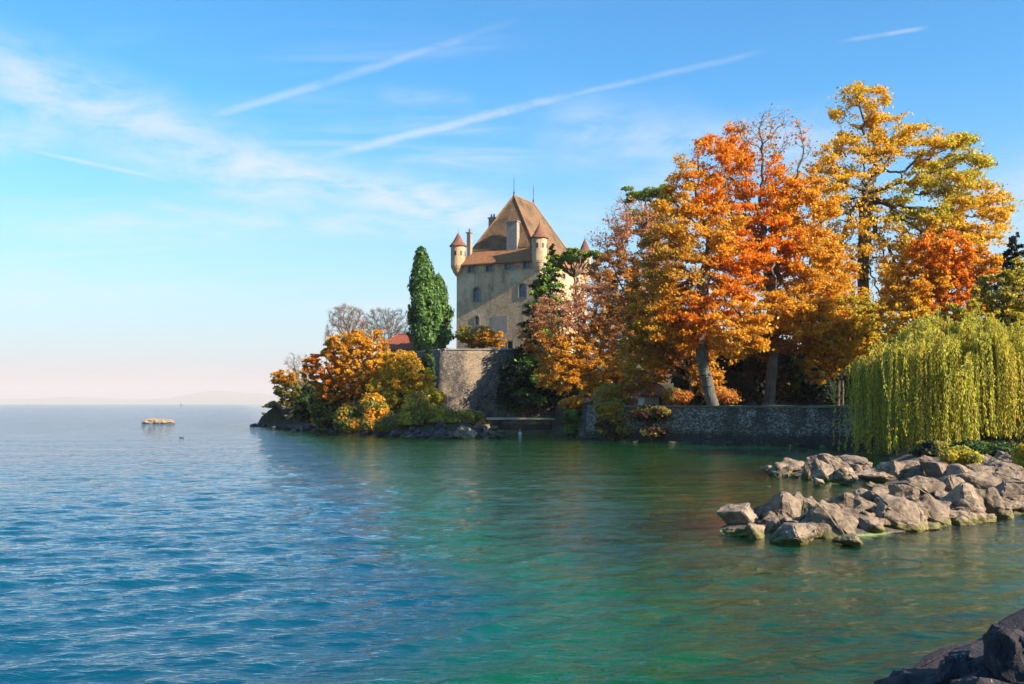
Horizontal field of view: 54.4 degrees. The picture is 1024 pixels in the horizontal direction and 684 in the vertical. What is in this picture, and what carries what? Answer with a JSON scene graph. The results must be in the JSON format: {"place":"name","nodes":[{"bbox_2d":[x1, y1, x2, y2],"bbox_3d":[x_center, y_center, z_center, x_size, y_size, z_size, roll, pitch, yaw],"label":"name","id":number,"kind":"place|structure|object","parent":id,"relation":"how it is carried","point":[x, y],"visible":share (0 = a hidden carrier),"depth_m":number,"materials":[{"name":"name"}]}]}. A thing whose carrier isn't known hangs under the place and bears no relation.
{"place":"outdoors","nodes":[
{"label":"outdoors","id":0,"kind":"place"},
{"bbox_2d":[0,390,287,403],"bbox_3d":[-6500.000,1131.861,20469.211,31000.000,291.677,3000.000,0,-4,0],"label":"hills","id":1,"kind":"structure","parent":0,"point":[218,397],"depth_m":19911.94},
{"bbox_2d":[0,404,1023,683],"bbox_3d":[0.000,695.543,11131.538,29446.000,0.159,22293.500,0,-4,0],"label":"water","id":2,"kind":"structure","parent":0,"point":[204,544],"depth_m":19.51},
{"bbox_2d":[721,527,747,537],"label":"boulder","id":3,"kind":"object","parent":2,"relation":"on","point":[731,531],"visible":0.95,"depth_m":22.50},
{"bbox_2d":[769,522,817,547],"bbox_3d":[6.081,4.178,21.500,0.751,0.540,0.852,3,-4,-36],"label":"boulder","id":4,"kind":"object","parent":2,"relation":"in","point":[794,533],"visible":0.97,"depth_m":21.33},
{"bbox_2d":[828,467,857,486],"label":"boulder","id":5,"kind":"object","parent":2,"relation":"in","point":[843,476],"visible":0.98,"depth_m":36.85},
{"bbox_2d":[853,496,874,512],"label":"stone","id":6,"kind":"object","parent":2,"relation":"on","point":[861,501],"visible":0.34,"depth_m":25.75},
{"bbox_2d":[953,500,986,513],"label":"stone","id":7,"kind":"object","parent":2,"relation":"on","point":[967,505],"visible":0.44,"depth_m":25.51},
{"bbox_2d":[956,468,1002,488],"bbox_3d":[14.412,4.352,30.581,1.580,0.975,1.579,-9,0,30],"label":"boulder","id":8,"kind":"object","parent":2,"relation":"on","point":[985,479],"visible":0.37,"depth_m":30.10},
{"bbox_2d":[0,0,1023,399],"label":"sky","id":9,"kind":"structure","parent":0,"point":[190,190],"materials":[{"name":"blue"}]},
{"bbox_2d":[240,354,1023,683],"bbox_3d":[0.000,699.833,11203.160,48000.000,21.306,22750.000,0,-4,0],"label":"ground","id":10,"kind":"structure","parent":0,"point":[710,656],"depth_m":21.08,"materials":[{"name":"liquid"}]},
{"bbox_2d":[270,368,307,407],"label":"hazel tree","id":11,"kind":"object","parent":10,"relation":"on","point":[289,381],"visible":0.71,"depth_m":121.14,"materials":[{"name":"yellow plant"}]},
{"bbox_2d":[283,353,315,386],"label":"bare tree","id":12,"kind":"object","parent":10,"relation":"on","point":[294,370],"visible":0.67,"depth_m":118.78,"materials":[{"name":"grey plant"}]},
{"bbox_2d":[291,383,324,422],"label":"shrub","id":13,"kind":"object","parent":10,"relation":"on","point":[300,412],"visible":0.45,"depth_m":114.40,"materials":[{"name":"green plant"}]},
{"bbox_2d":[307,386,343,429],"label":"shrub","id":14,"kind":"object","parent":10,"relation":"on","point":[322,412],"visible":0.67,"depth_m":107.78,"materials":[{"name":"green plant"}]},
{"bbox_2d":[323,303,370,365],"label":"bare tree","id":15,"kind":"object","parent":10,"relation":"on","point":[347,323],"visible":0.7,"depth_m":150.00,"materials":[{"name":"grey plant"}]},
{"bbox_2d":[332,399,363,432],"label":"shrub","id":16,"kind":"object","parent":10,"relation":"on","point":[347,416],"visible":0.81,"depth_m":102.31,"materials":[{"name":"yellow plant"}]},
{"bbox_2d":[299,329,400,406],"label":"maple tree","id":17,"kind":"object","parent":10,"relation":"on","point":[361,351],"visible":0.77,"depth_m":106.68,"materials":[{"name":"orange plant"}]},
{"bbox_2d":[358,392,389,431],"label":"shrub","id":18,"kind":"object","parent":10,"relation":"on","point":[375,406],"visible":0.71,"depth_m":97.97,"materials":[{"name":"yellow plant"}]},
{"bbox_2d":[355,306,409,343],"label":"bare tree","id":19,"kind":"object","parent":10,"relation":"on","point":[388,328],"visible":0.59,"depth_m":156.20,"materials":[{"name":"grey plant"}]},
{"bbox_2d":[372,412,408,431],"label":"shrub","id":20,"kind":"object","parent":10,"relation":"on","point":[385,423],"visible":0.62,"depth_m":93.70,"materials":[{"name":"green plant"}]},
{"bbox_2d":[375,333,413,353],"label":"house","id":21,"kind":"structure","parent":10,"relation":"on","point":[399,341],"depth_m":132.57,"materials":[{"name":"tile"}]},
{"bbox_2d":[364,349,436,411],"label":"maple tree","id":22,"kind":"object","parent":10,"relation":"on","point":[404,382],"visible":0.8,"depth_m":102.20,"materials":[{"name":"yellow plant"}]},
{"bbox_2d":[396,390,431,425],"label":"shrub","id":23,"kind":"object","parent":10,"relation":"on","point":[416,413],"visible":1,"depth_m":91.96,"materials":[{"name":"green plant"}]},
{"bbox_2d":[415,348,435,386],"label":"shrub","id":24,"kind":"object","parent":10,"relation":"on","point":[428,358],"visible":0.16,"depth_m":112.21,"materials":[{"name":"green plant"}]},
{"bbox_2d":[406,246,454,352],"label":"cypress tree","id":25,"kind":"object","parent":10,"relation":"on","point":[430,313],"visible":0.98,"depth_m":126.19,"materials":[{"name":"green plant"}]},
{"bbox_2d":[423,387,446,415],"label":"shrub","id":26,"kind":"object","parent":10,"relation":"on","point":[437,396],"visible":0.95,"depth_m":100.42,"materials":[{"name":"green plant"}]},
{"bbox_2d":[424,407,475,423],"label":"shrub","id":27,"kind":"object","parent":10,"relation":"on","point":[446,415],"visible":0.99,"depth_m":90.71,"materials":[{"name":"green plant"}]},
{"bbox_2d":[453,426,477,440],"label":"boulder","id":28,"kind":"object","parent":10,"relation":"on","point":[467,433],"visible":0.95,"depth_m":86.48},
{"bbox_2d":[455,325,506,348],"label":"maple tree","id":29,"kind":"object","parent":10,"relation":"on","point":[473,338],"visible":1,"depth_m":133.59,"materials":[{"name":"orange plant"}]},
{"bbox_2d":[415,348,566,417],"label":"terrace wall","id":30,"kind":"structure","parent":10,"relation":"on","point":[465,379],"depth_m":118.82,"materials":[{"name":"stone"}]},
{"bbox_2d":[496,357,532,413],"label":"shrub","id":31,"kind":"object","parent":10,"relation":"on","point":[503,392],"visible":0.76,"depth_m":116.87,"materials":[{"name":"green plant"}]},
{"bbox_2d":[449,188,591,352],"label":"castle","id":32,"kind":"structure","parent":10,"relation":"on","point":[497,268],"depth_m":150.30,"materials":[{"name":"stone"}]},
{"bbox_2d":[486,417,554,430],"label":"landing","id":33,"kind":"object","parent":10,"relation":"on","point":[502,423],"visible":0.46,"depth_m":112.03,"materials":[{"name":"stone"}]},
{"bbox_2d":[484,243,573,413],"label":"spruce tree","id":34,"kind":"object","parent":10,"relation":"on","point":[543,285],"visible":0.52,"depth_m":117.14,"materials":[{"name":"green plant"}]},
{"bbox_2d":[504,400,559,417],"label":"garden wall","id":35,"kind":"structure","parent":10,"relation":"on","point":[533,412],"depth_m":116.55,"materials":[{"name":"stone"}]},
{"bbox_2d":[524,362,574,408],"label":"shrub","id":36,"kind":"object","parent":10,"relation":"on","point":[551,395],"visible":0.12,"depth_m":116.03,"materials":[{"name":"green plant"}]},
{"bbox_2d":[560,408,582,435],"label":"shrub","id":37,"kind":"object","parent":10,"relation":"on","point":[572,419],"visible":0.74,"depth_m":92.15,"materials":[{"name":"green plant"}]},
{"bbox_2d":[559,396,588,409],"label":"shrub","id":38,"kind":"object","parent":10,"relation":"on","point":[573,402],"visible":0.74,"depth_m":96.21,"materials":[{"name":"orange plant"}]},
{"bbox_2d":[548,247,614,353],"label":"pine tree","id":39,"kind":"object","parent":10,"relation":"on","point":[571,259],"visible":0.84,"depth_m":132.31,"materials":[{"name":"green plant"}]},
{"bbox_2d":[515,274,648,399],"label":"hornbeam tree","id":40,"kind":"object","parent":10,"relation":"on","point":[611,373],"visible":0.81,"depth_m":102.07,"materials":[{"name":"orange plant"}]},
{"bbox_2d":[591,398,634,445],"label":"shrub","id":41,"kind":"object","parent":10,"relation":"on","point":[605,410],"visible":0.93,"depth_m":81.67,"materials":[{"name":"green plant"}]},
{"bbox_2d":[592,381,637,404],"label":"shrub","id":42,"kind":"object","parent":10,"relation":"on","point":[609,390],"visible":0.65,"depth_m":84.91,"materials":[{"name":"green plant"}]},
{"bbox_2d":[602,676,642,683],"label":"sunken stone","id":43,"kind":"object","parent":10,"relation":"on","point":[624,680],"visible":0.97,"depth_m":16.39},
{"bbox_2d":[606,540,638,554],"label":"sunken stone","id":44,"kind":"object","parent":10,"relation":"on","point":[620,549],"visible":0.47,"depth_m":24.96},
{"bbox_2d":[580,192,693,379],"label":"beech tree","id":45,"kind":"object","parent":10,"relation":"on","point":[627,273],"visible":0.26,"depth_m":117.35,"materials":[{"name":"orange plant"}]},
{"bbox_2d":[613,183,677,377],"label":"pine tree","id":46,"kind":"object","parent":10,"relation":"on","point":[645,192],"visible":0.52,"depth_m":122.91,"materials":[{"name":"green plant"}]},
{"bbox_2d":[632,383,665,404],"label":"garden hut","id":47,"kind":"object","parent":10,"relation":"on","point":[654,398],"visible":0.41,"depth_m":92.76,"materials":[{"name":"paint"}]},
{"bbox_2d":[629,403,672,446],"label":"shrub","id":48,"kind":"object","parent":10,"relation":"on","point":[644,413],"visible":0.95,"depth_m":78.81,"materials":[{"name":"green plant"}]},
{"bbox_2d":[613,267,727,405],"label":"maple tree","id":49,"kind":"object","parent":10,"relation":"on","point":[650,356],"visible":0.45,"depth_m":82.63,"materials":[{"name":"orange plant"}]},
{"bbox_2d":[659,615,683,627],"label":"sunken stone","id":50,"kind":"object","parent":10,"relation":"on","point":[667,621],"visible":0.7,"depth_m":18.25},
{"bbox_2d":[659,387,693,405],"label":"shrub","id":51,"kind":"object","parent":10,"relation":"on","point":[671,396],"visible":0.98,"depth_m":81.85,"materials":[{"name":"orange plant"}]},
{"bbox_2d":[669,570,713,588],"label":"sunken stone","id":52,"kind":"object","parent":10,"relation":"on","point":[691,581],"visible":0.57,"depth_m":20.38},
{"bbox_2d":[617,133,778,405],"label":"beech tree","id":53,"kind":"object","parent":10,"relation":"on","point":[699,320],"visible":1,"depth_m":77.26,"materials":[{"name":"orange plant"}]},
{"bbox_2d":[669,347,731,404],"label":"hedge","id":54,"kind":"object","parent":10,"relation":"on","point":[680,382],"visible":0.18,"depth_m":88.71,"materials":[{"name":"green plant"}]},
{"bbox_2d":[695,385,744,404],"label":"shrub","id":55,"kind":"object","parent":10,"relation":"on","point":[724,394],"visible":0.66,"depth_m":80.89,"materials":[{"name":"orange plant"}]},
{"bbox_2d":[717,503,757,524],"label":"boulder","id":56,"kind":"object","parent":10,"relation":"on","point":[736,514],"visible":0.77,"depth_m":23.92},
{"bbox_2d":[586,405,894,450],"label":"seawall","id":57,"kind":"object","parent":10,"relation":"on","point":[812,425],"visible":0.39,"depth_m":74.70,"materials":[{"name":"stone"}]},
{"bbox_2d":[720,338,766,404],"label":"hedge","id":58,"kind":"object","parent":10,"relation":"on","point":[738,376],"visible":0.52,"depth_m":89.80,"materials":[{"name":"green plant"}]},
{"bbox_2d":[740,523,764,539],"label":"boulder","id":59,"kind":"object","parent":10,"relation":"on","point":[754,531],"visible":0.94,"depth_m":22.34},
{"bbox_2d":[747,335,792,404],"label":"hedge","id":60,"kind":"object","parent":10,"relation":"on","point":[783,361],"visible":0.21,"depth_m":91.09,"materials":[{"name":"green plant"}]},
{"bbox_2d":[766,517,781,532],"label":"stone","id":61,"kind":"object","parent":10,"relation":"on","point":[774,524],"visible":0.83,"depth_m":22.91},
{"bbox_2d":[753,491,801,519],"bbox_3d":[6.619,4.212,24.709,1.184,1.055,1.065,15,-4,-7],"label":"boulder","id":62,"kind":"object","parent":10,"relation":"on","point":[782,503],"visible":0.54,"depth_m":24.39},
{"bbox_2d":[703,104,863,404],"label":"beech tree","id":63,"kind":"object","parent":10,"relation":"on","point":[796,318],"visible":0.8,"depth_m":83.36,"materials":[{"name":"orange plant"}]},
{"bbox_2d":[780,457,804,471],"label":"boulder","id":64,"kind":"object","parent":10,"relation":"on","point":[797,465],"visible":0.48,"depth_m":42.89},
{"bbox_2d":[780,358,807,404],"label":"shrub","id":65,"kind":"object","parent":10,"relation":"on","point":[794,375],"visible":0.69,"depth_m":92.02,"materials":[{"name":"green plant"}]},
{"bbox_2d":[801,456,817,481],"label":"boulder","id":66,"kind":"object","parent":10,"relation":"on","point":[807,468],"visible":0.61,"depth_m":39.77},
{"bbox_2d":[790,656,833,673],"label":"sunken stone","id":67,"kind":"object","parent":10,"relation":"on","point":[811,668],"visible":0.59,"depth_m":14.67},
{"bbox_2d":[797,377,839,404],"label":"shrub","id":68,"kind":"object","parent":10,"relation":"on","point":[816,394],"visible":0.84,"depth_m":87.32,"materials":[{"name":"green plant"}]},
{"bbox_2d":[811,459,833,482],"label":"boulder","id":69,"kind":"object","parent":10,"relation":"on","point":[822,469],"visible":0.77,"depth_m":38.83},
{"bbox_2d":[799,500,858,546],"bbox_3d":[7.158,4.082,22.357,1.161,1.003,0.987,12,-8,-22],"label":"boulder","id":70,"kind":"object","parent":10,"relation":"on","point":[831,521],"visible":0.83,"depth_m":22.23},
{"bbox_2d":[805,358,860,404],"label":"hedge","id":71,"kind":"object","parent":10,"relation":"on","point":[845,388],"visible":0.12,"depth_m":91.82,"materials":[{"name":"green plant"}]},
{"bbox_2d":[818,454,850,470],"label":"boulder","id":72,"kind":"object","parent":10,"relation":"on","point":[836,462],"visible":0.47,"depth_m":40.04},
{"bbox_2d":[826,492,854,507],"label":"boulder","id":73,"kind":"object","parent":10,"relation":"on","point":[844,499],"visible":0.32,"depth_m":26.85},
{"bbox_2d":[797,291,885,404],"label":"maple tree","id":74,"kind":"object","parent":10,"relation":"on","point":[862,337],"visible":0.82,"depth_m":83.56,"materials":[{"name":"orange plant"}]},
{"bbox_2d":[793,260,903,404],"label":"maple tree","id":75,"kind":"object","parent":10,"relation":"on","point":[852,288],"visible":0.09,"depth_m":88.96,"materials":[{"name":"orange plant"}]},
{"bbox_2d":[828,556,875,575],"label":"sunken stone","id":76,"kind":"object","parent":10,"relation":"on","point":[837,562],"visible":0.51,"depth_m":20.74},
{"bbox_2d":[838,454,872,467],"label":"boulder","id":77,"kind":"object","parent":10,"relation":"on","point":[855,459],"visible":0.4,"depth_m":44.79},
{"bbox_2d":[845,594,888,615],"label":"sunken stone","id":78,"kind":"object","parent":10,"relation":"on","point":[872,610],"visible":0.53,"depth_m":18.58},
{"bbox_2d":[859,516,884,532],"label":"boulder","id":79,"kind":"object","parent":10,"relation":"on","point":[871,524],"visible":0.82,"depth_m":23.11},
{"bbox_2d":[855,469,889,481],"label":"boulder","id":80,"kind":"object","parent":10,"relation":"on","point":[868,475],"visible":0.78,"depth_m":37.98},
{"bbox_2d":[870,483,891,503],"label":"boulder","id":81,"kind":"object","parent":10,"relation":"on","point":[876,489],"visible":0.29,"depth_m":28.89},
{"bbox_2d":[875,460,905,477],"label":"boulder","id":82,"kind":"object","parent":10,"relation":"on","point":[893,467],"visible":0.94,"depth_m":35.75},
{"bbox_2d":[874,494,928,532],"bbox_3d":[9.320,4.195,24.005,1.386,0.971,1.247,12,-10,-3],"label":"boulder","id":83,"kind":"object","parent":10,"relation":"on","point":[897,512],"visible":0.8,"depth_m":23.54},
{"bbox_2d":[888,484,919,500],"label":"boulder","id":84,"kind":"object","parent":10,"relation":"on","point":[910,493],"visible":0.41,"depth_m":26.82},
{"bbox_2d":[886,555,923,574],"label":"sunken stone","id":85,"kind":"object","parent":10,"relation":"on","point":[909,561],"visible":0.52,"depth_m":20.97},
{"bbox_2d":[797,80,1023,403],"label":"oak tree","id":86,"kind":"object","parent":10,"relation":"on","point":[928,182],"visible":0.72,"depth_m":92.02,"materials":[{"name":"yellow plant"}]},
{"bbox_2d":[896,460,925,480],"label":"boulder","id":87,"kind":"object","parent":10,"relation":"on","point":[911,468],"visible":0.66,"depth_m":35.70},
{"bbox_2d":[904,475,945,498],"bbox_3d":[11.483,4.215,27.967,1.164,0.908,1.164,1,-4,-22],"label":"boulder","id":88,"kind":"object","parent":10,"relation":"on","point":[928,485],"visible":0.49,"depth_m":27.80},
{"bbox_2d":[832,304,1023,454],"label":"willow tree","id":89,"kind":"object","parent":10,"relation":"on","point":[928,375],"visible":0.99,"depth_m":54.27,"materials":[{"name":"green plant"}]},
{"bbox_2d":[907,440,954,456],"bbox_3d":[21.694,5.405,50.839,2.915,0.883,2.731,0,-4,0],"label":"shrub","id":90,"kind":"object","parent":10,"relation":"on","point":[927,447],"visible":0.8,"depth_m":50.23,"materials":[{"name":"green plant"}]},
{"bbox_2d":[915,493,950,525],"bbox_3d":[10.537,4.241,24.983,0.942,0.886,0.957,-3,-4,35],"label":"boulder","id":91,"kind":"object","parent":10,"relation":"on","point":[938,511],"visible":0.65,"depth_m":24.74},
{"bbox_2d":[919,461,948,478],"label":"boulder","id":92,"kind":"object","parent":10,"relation":"on","point":[935,469],"visible":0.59,"depth_m":34.91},
{"bbox_2d":[869,228,1005,337],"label":"maple tree","id":93,"kind":"object","parent":10,"relation":"on","point":[951,271],"visible":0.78,"depth_m":76.45,"materials":[{"name":"orange plant"}]},
{"bbox_2d":[937,475,964,490],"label":"boulder","id":94,"kind":"object","parent":10,"relation":"on","point":[950,482],"visible":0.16,"depth_m":28.08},
{"bbox_2d":[943,463,973,476],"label":"boulder","id":95,"kind":"object","parent":10,"relation":"on","point":[954,469],"visible":0.54,"depth_m":34.41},
{"bbox_2d":[936,445,983,466],"bbox_3d":[17.933,4.735,39.867,1.706,1.220,1.721,-2,-4,33],"label":"shrub","id":96,"kind":"object","parent":10,"relation":"on","point":[962,455],"visible":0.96,"depth_m":39.47,"materials":[{"name":"yellow plant"}]},
{"bbox_2d":[939,482,985,511],"bbox_3d":[11.912,4.296,26.427,1.265,1.128,1.139,12,-10,3],"label":"boulder","id":97,"kind":"object","parent":10,"relation":"on","point":[965,491],"visible":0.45,"depth_m":26.07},
{"bbox_2d":[952,515,977,530],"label":"stone","id":98,"kind":"object","parent":10,"relation":"on","point":[964,521],"visible":0.77,"depth_m":24.64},
{"bbox_2d":[913,608,1023,667],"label":"boulder","id":99,"kind":"object","parent":10,"relation":"on","point":[972,649],"visible":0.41,"depth_m":7.39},
{"bbox_2d":[874,666,937,683],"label":"boulder","id":100,"kind":"object","parent":99,"relation":"on","point":[906,675],"visible":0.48,"depth_m":6.53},
{"bbox_2d":[918,653,986,683],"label":"boulder","id":101,"kind":"object","parent":99,"relation":"on","point":[951,668],"visible":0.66,"depth_m":6.18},
{"bbox_2d":[950,667,1023,683],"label":"boulder","id":102,"kind":"object","parent":101,"relation":"on","point":[983,675],"visible":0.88,"depth_m":5.70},
{"bbox_2d":[982,623,1023,683],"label":"boulder","id":103,"kind":"object","parent":101,"relation":"on","point":[1003,651],"visible":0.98,"depth_m":5.88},
{"bbox_2d":[946,612,990,626],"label":"sunken stone","id":104,"kind":"object","parent":10,"relation":"on","point":[959,618],"visible":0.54,"depth_m":17.82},
{"bbox_2d":[936,255,1023,331],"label":"lime tree","id":105,"kind":"object","parent":10,"relation":"on","point":[1007,293],"visible":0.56,"depth_m":65.65,"materials":[{"name":"yellow plant"}]},
{"bbox_2d":[950,439,1016,455],"bbox_3d":[23.491,5.288,49.733,3.190,0.844,2.761,-2,-4,34],"label":"shrub","id":106,"kind":"object","parent":10,"relation":"on","point":[991,448],"visible":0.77,"depth_m":49.14,"materials":[{"name":"green plant"}]},
{"bbox_2d":[976,487,1004,516],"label":"boulder","id":107,"kind":"object","parent":10,"relation":"on","point":[993,499],"visible":0.56,"depth_m":26.22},
{"bbox_2d":[997,502,1013,521],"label":"stone","id":108,"kind":"object","parent":10,"relation":"on","point":[1007,513],"visible":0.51,"depth_m":26.10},
{"bbox_2d":[988,232,1023,331],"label":"cedar tree","id":109,"kind":"object","parent":10,"relation":"on","point":[1013,252],"visible":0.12,"depth_m":84.67,"materials":[{"name":"green plant"}]},
{"bbox_2d":[992,464,1023,485],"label":"boulder","id":110,"kind":"object","parent":10,"relation":"on","point":[1006,472],"visible":0.47,"depth_m":30.49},
{"bbox_2d":[995,480,1023,497],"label":"boulder","id":111,"kind":"object","parent":10,"relation":"on","point":[1005,488],"visible":0.33,"depth_m":28.31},
{"bbox_2d":[1010,443,1023,467],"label":"shrub","id":112,"kind":"object","parent":10,"relation":"on","point":[1017,453],"visible":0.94,"depth_m":37.80,"materials":[{"name":"green plant"}]},
{"bbox_2d":[831,533,862,547],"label":"boulder","id":113,"kind":"object","parent":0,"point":[852,539],"visible":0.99,"depth_m":21.07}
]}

